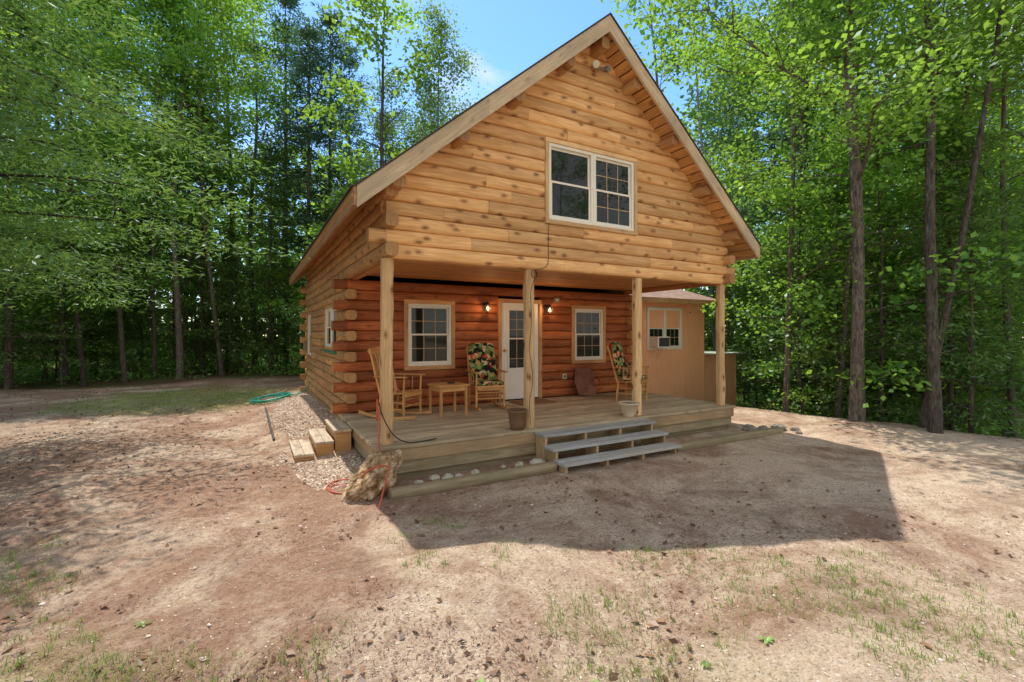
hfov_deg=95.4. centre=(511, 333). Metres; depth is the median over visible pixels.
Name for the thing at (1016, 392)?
maple sapling
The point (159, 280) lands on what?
hemlock tree
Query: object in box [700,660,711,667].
weed plant
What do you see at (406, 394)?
rocking chair
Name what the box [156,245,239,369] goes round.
hemlock tree
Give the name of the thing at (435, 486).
landscape timber
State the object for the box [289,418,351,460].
side steps
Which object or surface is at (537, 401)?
door mat
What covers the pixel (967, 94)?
maple tree
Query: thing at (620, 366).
armchair
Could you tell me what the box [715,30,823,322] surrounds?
maple tree
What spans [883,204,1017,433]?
hemlock tree
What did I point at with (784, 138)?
pine tree
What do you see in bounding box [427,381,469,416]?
side table
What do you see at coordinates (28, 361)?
maple sapling
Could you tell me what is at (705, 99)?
maple tree
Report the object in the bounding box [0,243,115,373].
maple sapling
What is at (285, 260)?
maple sapling
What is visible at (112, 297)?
maple sapling
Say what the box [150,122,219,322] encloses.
birch tree
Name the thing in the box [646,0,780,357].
birch tree
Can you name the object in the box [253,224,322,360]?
maple sapling
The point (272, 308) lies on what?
maple sapling
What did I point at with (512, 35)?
sky
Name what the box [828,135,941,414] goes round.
hemlock tree
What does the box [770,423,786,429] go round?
rock
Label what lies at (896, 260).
maple sapling
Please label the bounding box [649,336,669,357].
window air conditioner
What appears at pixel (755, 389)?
hemlock tree
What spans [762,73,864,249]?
maple tree
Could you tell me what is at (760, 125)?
maple tree
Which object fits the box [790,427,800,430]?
rock
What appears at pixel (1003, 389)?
hemlock tree
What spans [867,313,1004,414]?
maple sapling
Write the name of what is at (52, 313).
maple sapling
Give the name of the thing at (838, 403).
maple tree
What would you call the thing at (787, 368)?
maple tree
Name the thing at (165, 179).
pine tree
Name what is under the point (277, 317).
maple sapling
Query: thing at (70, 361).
hemlock tree
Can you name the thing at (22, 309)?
maple sapling
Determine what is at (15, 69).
hemlock tree
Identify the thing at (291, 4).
pine tree
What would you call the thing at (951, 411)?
hemlock tree
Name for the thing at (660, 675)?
grass tufts
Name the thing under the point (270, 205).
hemlock tree
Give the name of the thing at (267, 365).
undergrowth
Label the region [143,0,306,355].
maple tree
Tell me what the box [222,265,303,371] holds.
maple sapling
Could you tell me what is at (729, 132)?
pine tree
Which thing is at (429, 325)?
window
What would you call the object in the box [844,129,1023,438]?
hemlock tree
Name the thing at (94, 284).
maple sapling
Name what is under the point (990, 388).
maple sapling
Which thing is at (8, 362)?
hemlock tree
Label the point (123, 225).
hemlock tree
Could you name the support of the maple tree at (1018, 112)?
on the ground
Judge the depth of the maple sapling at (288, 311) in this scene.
21.43 m
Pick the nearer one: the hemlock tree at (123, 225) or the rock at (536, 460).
the rock at (536, 460)
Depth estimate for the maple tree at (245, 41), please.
22.81 m
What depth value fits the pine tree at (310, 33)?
21.00 m
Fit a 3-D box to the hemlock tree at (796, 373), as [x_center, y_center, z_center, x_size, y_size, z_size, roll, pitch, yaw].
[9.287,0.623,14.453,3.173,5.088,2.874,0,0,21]
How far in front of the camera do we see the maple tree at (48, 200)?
20.83 m
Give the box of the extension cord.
[378,402,435,442]
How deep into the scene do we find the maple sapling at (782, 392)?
14.55 m
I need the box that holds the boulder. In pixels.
[341,449,402,501]
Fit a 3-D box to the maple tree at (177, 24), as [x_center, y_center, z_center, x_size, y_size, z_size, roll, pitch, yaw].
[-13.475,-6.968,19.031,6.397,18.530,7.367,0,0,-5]
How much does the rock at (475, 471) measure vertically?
0.082 m
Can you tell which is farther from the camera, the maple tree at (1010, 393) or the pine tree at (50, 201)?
the pine tree at (50, 201)
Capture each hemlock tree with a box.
[0,0,139,389]
[0,0,251,297]
[0,0,330,336]
[0,199,76,373]
[0,233,46,379]
[0,244,73,384]
[0,286,44,383]
[15,262,104,383]
[23,207,145,378]
[68,205,174,376]
[70,250,162,372]
[87,197,207,371]
[101,154,190,360]
[106,165,172,357]
[125,100,269,373]
[132,204,246,370]
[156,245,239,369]
[182,254,265,369]
[187,226,282,373]
[205,256,261,367]
[214,141,305,371]
[241,275,298,364]
[263,196,339,369]
[274,201,337,362]
[275,186,345,372]
[284,285,304,363]
[292,171,369,323]
[686,261,765,403]
[707,258,780,407]
[726,234,848,411]
[726,284,790,409]
[732,122,944,424]
[742,170,948,421]
[753,217,875,414]
[753,276,848,416]
[771,228,918,422]
[778,153,894,400]
[781,228,903,418]
[819,212,962,429]
[824,107,1023,433]
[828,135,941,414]
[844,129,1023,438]
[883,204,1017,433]
[893,247,1023,438]
[909,75,1023,418]
[965,219,1023,437]
[974,98,1023,414]
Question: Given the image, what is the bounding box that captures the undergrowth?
[0,345,1023,438]
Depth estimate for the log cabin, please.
7.28 m
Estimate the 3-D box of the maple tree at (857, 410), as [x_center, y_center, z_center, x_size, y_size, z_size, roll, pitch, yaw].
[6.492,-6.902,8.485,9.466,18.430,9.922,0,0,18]
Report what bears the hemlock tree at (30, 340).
on the ground
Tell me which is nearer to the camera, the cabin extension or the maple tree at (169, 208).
the cabin extension
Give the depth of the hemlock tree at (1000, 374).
12.89 m
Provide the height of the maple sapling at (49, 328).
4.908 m
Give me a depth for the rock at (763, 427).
8.41 m
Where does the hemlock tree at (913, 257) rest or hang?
on the ground
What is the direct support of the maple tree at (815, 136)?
on the ground
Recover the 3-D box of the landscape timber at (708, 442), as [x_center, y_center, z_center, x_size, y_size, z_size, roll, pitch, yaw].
[3.562,1.712,7.556,2.670,0.145,0.140,0,0,-30]
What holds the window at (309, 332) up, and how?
in the log cabin
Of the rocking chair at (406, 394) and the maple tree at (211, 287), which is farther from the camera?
the maple tree at (211, 287)
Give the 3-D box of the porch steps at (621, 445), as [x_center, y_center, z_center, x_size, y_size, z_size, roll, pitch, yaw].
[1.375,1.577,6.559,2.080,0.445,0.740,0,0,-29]
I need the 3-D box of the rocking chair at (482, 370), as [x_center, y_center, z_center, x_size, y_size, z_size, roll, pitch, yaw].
[-0.479,0.747,8.258,0.610,1.138,1.000,0,0,-21]
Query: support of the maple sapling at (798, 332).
on the ground
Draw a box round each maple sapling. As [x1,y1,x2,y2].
[0,182,139,384]
[0,240,66,357]
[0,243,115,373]
[0,261,52,365]
[1,232,107,383]
[5,195,181,360]
[13,261,97,381]
[26,220,184,375]
[30,220,169,348]
[40,261,161,376]
[85,285,183,374]
[158,283,231,374]
[172,315,234,361]
[189,282,265,357]
[217,260,303,364]
[218,272,296,355]
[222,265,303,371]
[237,279,304,360]
[239,231,304,357]
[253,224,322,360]
[268,267,305,360]
[280,221,323,320]
[689,172,918,414]
[693,278,777,378]
[704,318,740,394]
[732,252,849,389]
[733,233,830,386]
[753,326,842,404]
[757,252,905,416]
[766,240,912,393]
[767,90,1023,421]
[793,252,983,404]
[801,185,1022,416]
[819,231,998,405]
[867,257,1023,429]
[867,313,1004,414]
[909,279,1023,410]
[940,164,1023,369]
[955,251,1023,413]
[966,288,1023,418]
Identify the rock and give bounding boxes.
[429,474,439,480]
[471,469,479,473]
[515,462,523,466]
[529,458,545,464]
[742,424,756,430]
[758,425,767,429]
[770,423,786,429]
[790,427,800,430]
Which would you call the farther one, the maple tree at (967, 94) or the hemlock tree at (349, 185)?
the hemlock tree at (349, 185)
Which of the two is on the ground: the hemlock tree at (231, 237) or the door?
the hemlock tree at (231, 237)
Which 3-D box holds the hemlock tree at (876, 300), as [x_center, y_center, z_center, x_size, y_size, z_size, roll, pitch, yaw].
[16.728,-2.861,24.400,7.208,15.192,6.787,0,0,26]
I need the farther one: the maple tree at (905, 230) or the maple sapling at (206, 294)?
the maple tree at (905, 230)
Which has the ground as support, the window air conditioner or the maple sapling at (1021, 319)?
the maple sapling at (1021, 319)
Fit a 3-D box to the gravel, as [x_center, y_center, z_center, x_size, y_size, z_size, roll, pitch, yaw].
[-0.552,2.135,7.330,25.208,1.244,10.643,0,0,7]
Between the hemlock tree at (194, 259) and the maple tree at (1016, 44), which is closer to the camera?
the maple tree at (1016, 44)
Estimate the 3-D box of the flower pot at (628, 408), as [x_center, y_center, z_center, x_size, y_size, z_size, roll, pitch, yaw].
[1.850,1.206,7.387,0.350,0.222,0.350,0,0,-29]
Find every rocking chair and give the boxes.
[359,347,431,419]
[463,343,508,410]
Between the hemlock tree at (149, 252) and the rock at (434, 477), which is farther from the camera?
the hemlock tree at (149, 252)
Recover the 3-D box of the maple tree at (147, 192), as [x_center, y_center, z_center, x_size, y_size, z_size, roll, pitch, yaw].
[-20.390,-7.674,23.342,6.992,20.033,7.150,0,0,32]
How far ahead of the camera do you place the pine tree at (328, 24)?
22.80 m
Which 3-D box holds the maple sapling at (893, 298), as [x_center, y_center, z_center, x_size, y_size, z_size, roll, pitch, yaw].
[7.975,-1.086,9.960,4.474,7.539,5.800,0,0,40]
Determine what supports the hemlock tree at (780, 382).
on the ground
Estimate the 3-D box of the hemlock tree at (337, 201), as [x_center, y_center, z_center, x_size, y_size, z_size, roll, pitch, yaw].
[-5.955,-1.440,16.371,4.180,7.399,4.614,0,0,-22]
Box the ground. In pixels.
[0,343,1023,681]
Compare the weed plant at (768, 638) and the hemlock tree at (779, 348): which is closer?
the weed plant at (768, 638)
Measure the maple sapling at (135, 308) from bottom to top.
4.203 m
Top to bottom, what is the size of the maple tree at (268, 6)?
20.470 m
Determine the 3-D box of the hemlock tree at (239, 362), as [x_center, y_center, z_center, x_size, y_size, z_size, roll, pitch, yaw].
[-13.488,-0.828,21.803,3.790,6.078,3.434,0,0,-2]
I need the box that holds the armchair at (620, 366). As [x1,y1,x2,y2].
[606,342,650,400]
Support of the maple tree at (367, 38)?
on the ground
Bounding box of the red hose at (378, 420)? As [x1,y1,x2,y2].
[326,399,389,507]
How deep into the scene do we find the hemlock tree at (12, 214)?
7.59 m
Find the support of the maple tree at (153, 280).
on the ground
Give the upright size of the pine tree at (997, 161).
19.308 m
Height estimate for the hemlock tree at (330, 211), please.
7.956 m
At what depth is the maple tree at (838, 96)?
16.49 m
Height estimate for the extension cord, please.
0.503 m
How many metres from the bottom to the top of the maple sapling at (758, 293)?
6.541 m
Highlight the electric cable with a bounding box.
[529,228,548,424]
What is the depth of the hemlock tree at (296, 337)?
23.92 m
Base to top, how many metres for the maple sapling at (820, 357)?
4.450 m
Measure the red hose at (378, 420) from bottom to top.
0.995 m
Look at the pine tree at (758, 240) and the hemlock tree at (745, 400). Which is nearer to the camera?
the hemlock tree at (745, 400)
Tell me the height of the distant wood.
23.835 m
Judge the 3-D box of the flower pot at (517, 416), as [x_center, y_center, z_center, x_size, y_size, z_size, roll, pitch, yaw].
[0.071,1.181,6.389,0.280,0.272,0.280,0,0,-29]
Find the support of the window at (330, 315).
in the log cabin
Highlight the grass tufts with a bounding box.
[0,379,1023,681]
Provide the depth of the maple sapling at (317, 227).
17.68 m
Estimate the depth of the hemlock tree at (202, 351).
19.57 m
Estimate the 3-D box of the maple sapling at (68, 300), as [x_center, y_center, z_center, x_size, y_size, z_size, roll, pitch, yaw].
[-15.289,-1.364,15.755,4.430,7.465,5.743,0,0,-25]
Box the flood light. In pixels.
[592,60,610,72]
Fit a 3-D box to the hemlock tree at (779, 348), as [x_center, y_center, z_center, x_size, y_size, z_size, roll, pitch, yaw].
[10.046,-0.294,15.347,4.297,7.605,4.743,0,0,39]
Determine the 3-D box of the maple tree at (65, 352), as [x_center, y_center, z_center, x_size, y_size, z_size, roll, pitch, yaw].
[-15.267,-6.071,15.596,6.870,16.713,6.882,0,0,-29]
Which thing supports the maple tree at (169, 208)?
on the ground
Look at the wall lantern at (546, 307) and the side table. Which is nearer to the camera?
the side table
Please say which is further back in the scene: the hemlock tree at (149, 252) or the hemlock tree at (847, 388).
the hemlock tree at (149, 252)
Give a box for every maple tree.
[0,0,66,235]
[0,0,177,383]
[0,7,127,364]
[0,11,66,101]
[1,0,166,386]
[10,39,148,362]
[19,1,194,251]
[31,0,211,381]
[37,0,238,377]
[51,0,291,378]
[101,0,276,367]
[109,0,289,374]
[123,94,236,320]
[137,0,317,361]
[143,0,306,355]
[150,0,336,369]
[284,0,455,216]
[355,119,407,169]
[600,0,758,237]
[625,0,1023,421]
[671,0,996,412]
[681,51,782,350]
[705,0,1006,413]
[710,46,830,409]
[714,0,1023,417]
[715,0,887,298]
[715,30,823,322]
[740,0,956,212]
[751,0,1023,433]
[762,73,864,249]
[787,0,1023,428]
[787,111,859,229]
[802,0,1023,437]
[816,0,1023,402]
[826,0,1023,431]
[862,100,914,399]
[865,66,1009,296]
[866,73,989,412]
[887,0,1023,436]
[889,0,1023,432]
[915,0,1023,354]
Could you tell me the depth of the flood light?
6.85 m
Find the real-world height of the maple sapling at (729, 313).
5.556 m
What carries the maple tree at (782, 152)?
on the ground
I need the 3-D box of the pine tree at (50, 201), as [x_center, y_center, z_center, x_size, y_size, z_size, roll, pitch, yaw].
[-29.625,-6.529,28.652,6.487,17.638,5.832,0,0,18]
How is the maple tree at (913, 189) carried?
on the ground
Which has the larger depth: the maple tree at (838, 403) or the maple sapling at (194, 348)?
the maple sapling at (194, 348)
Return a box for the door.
[497,298,541,400]
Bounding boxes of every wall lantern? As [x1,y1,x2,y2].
[482,302,490,312]
[544,304,552,314]
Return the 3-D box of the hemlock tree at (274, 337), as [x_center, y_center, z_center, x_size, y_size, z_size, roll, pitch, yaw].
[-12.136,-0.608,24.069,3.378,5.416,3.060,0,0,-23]
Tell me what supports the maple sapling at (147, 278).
on the ground
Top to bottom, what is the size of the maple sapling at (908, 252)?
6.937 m
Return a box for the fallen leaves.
[0,384,1023,681]
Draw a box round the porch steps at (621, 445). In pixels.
[535,419,681,472]
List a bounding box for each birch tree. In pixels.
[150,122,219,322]
[333,62,430,173]
[383,0,488,149]
[386,83,457,152]
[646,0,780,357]
[885,6,1023,412]
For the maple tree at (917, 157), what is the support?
on the ground
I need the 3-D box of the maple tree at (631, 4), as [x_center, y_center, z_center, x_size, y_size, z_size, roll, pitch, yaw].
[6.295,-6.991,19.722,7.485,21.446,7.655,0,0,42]
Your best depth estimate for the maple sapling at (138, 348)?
17.42 m
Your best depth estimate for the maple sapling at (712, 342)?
19.03 m
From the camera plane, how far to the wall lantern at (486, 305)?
8.80 m
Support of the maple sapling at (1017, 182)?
on the ground
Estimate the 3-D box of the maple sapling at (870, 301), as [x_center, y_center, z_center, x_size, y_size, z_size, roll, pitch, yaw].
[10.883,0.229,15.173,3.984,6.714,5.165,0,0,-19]
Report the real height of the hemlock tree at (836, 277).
6.290 m
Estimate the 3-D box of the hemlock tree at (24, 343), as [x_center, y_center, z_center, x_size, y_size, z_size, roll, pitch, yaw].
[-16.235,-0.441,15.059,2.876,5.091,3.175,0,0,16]
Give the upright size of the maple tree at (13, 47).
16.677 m
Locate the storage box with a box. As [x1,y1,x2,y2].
[704,351,745,405]
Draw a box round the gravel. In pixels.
[0,390,1023,681]
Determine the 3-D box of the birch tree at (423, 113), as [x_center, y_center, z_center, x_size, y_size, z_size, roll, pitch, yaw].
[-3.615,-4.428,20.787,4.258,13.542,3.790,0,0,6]
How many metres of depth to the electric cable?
6.44 m
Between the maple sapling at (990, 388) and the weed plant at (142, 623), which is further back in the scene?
the maple sapling at (990, 388)
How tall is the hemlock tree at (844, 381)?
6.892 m
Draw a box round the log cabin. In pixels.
[289,12,760,479]
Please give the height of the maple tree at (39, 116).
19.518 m
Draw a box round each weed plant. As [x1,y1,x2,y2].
[135,619,151,627]
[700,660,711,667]
[758,636,773,643]
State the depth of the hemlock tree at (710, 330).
17.76 m
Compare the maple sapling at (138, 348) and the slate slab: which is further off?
the maple sapling at (138, 348)
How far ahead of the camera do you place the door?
9.22 m
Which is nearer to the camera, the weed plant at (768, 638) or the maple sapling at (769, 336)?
the weed plant at (768, 638)
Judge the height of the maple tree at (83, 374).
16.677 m
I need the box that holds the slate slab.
[575,368,595,394]
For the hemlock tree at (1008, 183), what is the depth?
19.57 m
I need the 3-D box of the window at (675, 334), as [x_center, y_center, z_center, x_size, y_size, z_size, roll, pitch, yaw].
[4.141,-0.120,12.687,1.320,1.140,0.096,0,0,-29]
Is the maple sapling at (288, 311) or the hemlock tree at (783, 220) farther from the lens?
the maple sapling at (288, 311)
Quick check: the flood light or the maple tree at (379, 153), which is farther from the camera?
the maple tree at (379, 153)
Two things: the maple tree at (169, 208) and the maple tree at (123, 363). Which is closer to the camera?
the maple tree at (123, 363)
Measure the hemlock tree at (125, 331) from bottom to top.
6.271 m
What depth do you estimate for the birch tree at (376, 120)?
21.32 m
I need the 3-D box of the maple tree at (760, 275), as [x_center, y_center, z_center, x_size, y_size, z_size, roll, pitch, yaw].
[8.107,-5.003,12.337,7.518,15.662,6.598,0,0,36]
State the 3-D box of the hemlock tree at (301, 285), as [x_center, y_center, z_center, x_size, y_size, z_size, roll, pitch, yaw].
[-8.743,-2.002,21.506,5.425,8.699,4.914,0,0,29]
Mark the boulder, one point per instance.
(368, 485)
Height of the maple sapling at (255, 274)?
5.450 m
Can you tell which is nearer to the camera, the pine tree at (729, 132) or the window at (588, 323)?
the window at (588, 323)
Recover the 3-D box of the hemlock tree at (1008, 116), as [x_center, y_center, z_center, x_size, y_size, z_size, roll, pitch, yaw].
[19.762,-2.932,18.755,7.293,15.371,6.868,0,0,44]
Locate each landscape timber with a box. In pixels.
[388,461,556,499]
[676,427,782,451]
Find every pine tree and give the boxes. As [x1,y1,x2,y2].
[0,1,178,375]
[10,112,54,354]
[104,4,266,368]
[224,0,362,364]
[228,10,360,361]
[259,1,379,312]
[282,43,379,234]
[362,108,401,169]
[683,1,797,348]
[694,1,1008,414]
[705,131,780,398]
[960,27,1023,414]
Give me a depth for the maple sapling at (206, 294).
19.39 m
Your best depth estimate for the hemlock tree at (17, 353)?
15.83 m
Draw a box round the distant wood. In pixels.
[1,123,1022,393]
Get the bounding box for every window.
[307,312,313,357]
[323,304,338,353]
[403,299,454,369]
[543,137,637,235]
[571,305,605,363]
[646,307,681,349]
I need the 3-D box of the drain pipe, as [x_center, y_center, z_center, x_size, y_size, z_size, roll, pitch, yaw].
[-4.671,1.674,8.947,0.038,0.070,3.702,0,0,-30]
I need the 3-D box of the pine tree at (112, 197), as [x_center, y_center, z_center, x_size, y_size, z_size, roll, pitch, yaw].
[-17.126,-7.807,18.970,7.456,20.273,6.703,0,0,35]
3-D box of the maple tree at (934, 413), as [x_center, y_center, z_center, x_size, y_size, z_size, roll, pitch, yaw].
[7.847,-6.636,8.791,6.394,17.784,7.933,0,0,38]
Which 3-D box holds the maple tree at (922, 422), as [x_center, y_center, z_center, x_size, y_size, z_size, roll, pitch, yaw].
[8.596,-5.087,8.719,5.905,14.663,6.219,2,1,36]
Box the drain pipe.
[265,407,274,440]
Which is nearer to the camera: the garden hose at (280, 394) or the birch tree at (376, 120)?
the garden hose at (280, 394)
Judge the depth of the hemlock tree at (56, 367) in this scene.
16.77 m
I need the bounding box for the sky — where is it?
[0,0,1023,336]
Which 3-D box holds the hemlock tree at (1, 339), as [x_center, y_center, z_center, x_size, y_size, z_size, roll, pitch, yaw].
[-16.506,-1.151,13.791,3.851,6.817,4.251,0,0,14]
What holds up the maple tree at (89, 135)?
on the ground
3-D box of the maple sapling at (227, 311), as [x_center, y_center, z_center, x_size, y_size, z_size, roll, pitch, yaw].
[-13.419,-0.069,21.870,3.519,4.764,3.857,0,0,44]
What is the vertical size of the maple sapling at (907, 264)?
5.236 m
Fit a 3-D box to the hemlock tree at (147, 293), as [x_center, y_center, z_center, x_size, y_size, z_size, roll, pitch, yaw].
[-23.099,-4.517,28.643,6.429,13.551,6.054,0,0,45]
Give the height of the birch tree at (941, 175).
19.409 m
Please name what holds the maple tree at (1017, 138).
on the ground
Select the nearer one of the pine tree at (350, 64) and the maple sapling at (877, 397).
the maple sapling at (877, 397)
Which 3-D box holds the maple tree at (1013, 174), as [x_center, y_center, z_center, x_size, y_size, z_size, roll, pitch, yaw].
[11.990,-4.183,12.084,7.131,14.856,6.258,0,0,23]
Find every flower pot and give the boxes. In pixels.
[507,408,526,430]
[617,401,639,416]
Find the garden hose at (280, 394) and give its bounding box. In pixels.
[249,381,309,402]
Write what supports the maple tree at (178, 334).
on the ground
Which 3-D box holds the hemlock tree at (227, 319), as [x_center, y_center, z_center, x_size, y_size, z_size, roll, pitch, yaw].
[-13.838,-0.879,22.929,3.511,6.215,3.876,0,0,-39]
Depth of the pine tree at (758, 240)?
28.03 m
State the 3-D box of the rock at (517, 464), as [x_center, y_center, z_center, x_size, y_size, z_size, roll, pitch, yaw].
[0.092,1.707,6.060,0.113,0.071,0.156,0,0,16]
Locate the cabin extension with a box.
[628,289,715,400]
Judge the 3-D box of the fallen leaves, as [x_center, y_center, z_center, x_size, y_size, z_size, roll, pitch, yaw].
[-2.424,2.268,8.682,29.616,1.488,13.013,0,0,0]
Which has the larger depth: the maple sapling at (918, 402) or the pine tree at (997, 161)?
the pine tree at (997, 161)
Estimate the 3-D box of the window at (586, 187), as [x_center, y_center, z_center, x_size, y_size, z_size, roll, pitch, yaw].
[1.203,-2.155,7.009,1.740,1.210,0.126,0,0,-29]
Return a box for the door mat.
[509,399,556,404]
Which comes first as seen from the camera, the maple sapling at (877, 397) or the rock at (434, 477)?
the rock at (434, 477)
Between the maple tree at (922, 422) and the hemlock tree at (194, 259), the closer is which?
the maple tree at (922, 422)
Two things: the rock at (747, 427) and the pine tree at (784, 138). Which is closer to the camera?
the rock at (747, 427)
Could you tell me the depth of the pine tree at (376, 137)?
23.59 m
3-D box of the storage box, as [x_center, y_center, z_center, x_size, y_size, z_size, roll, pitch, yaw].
[5.888,1.860,14.937,1.990,2.520,2.180,0,0,-29]
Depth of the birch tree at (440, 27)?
18.62 m

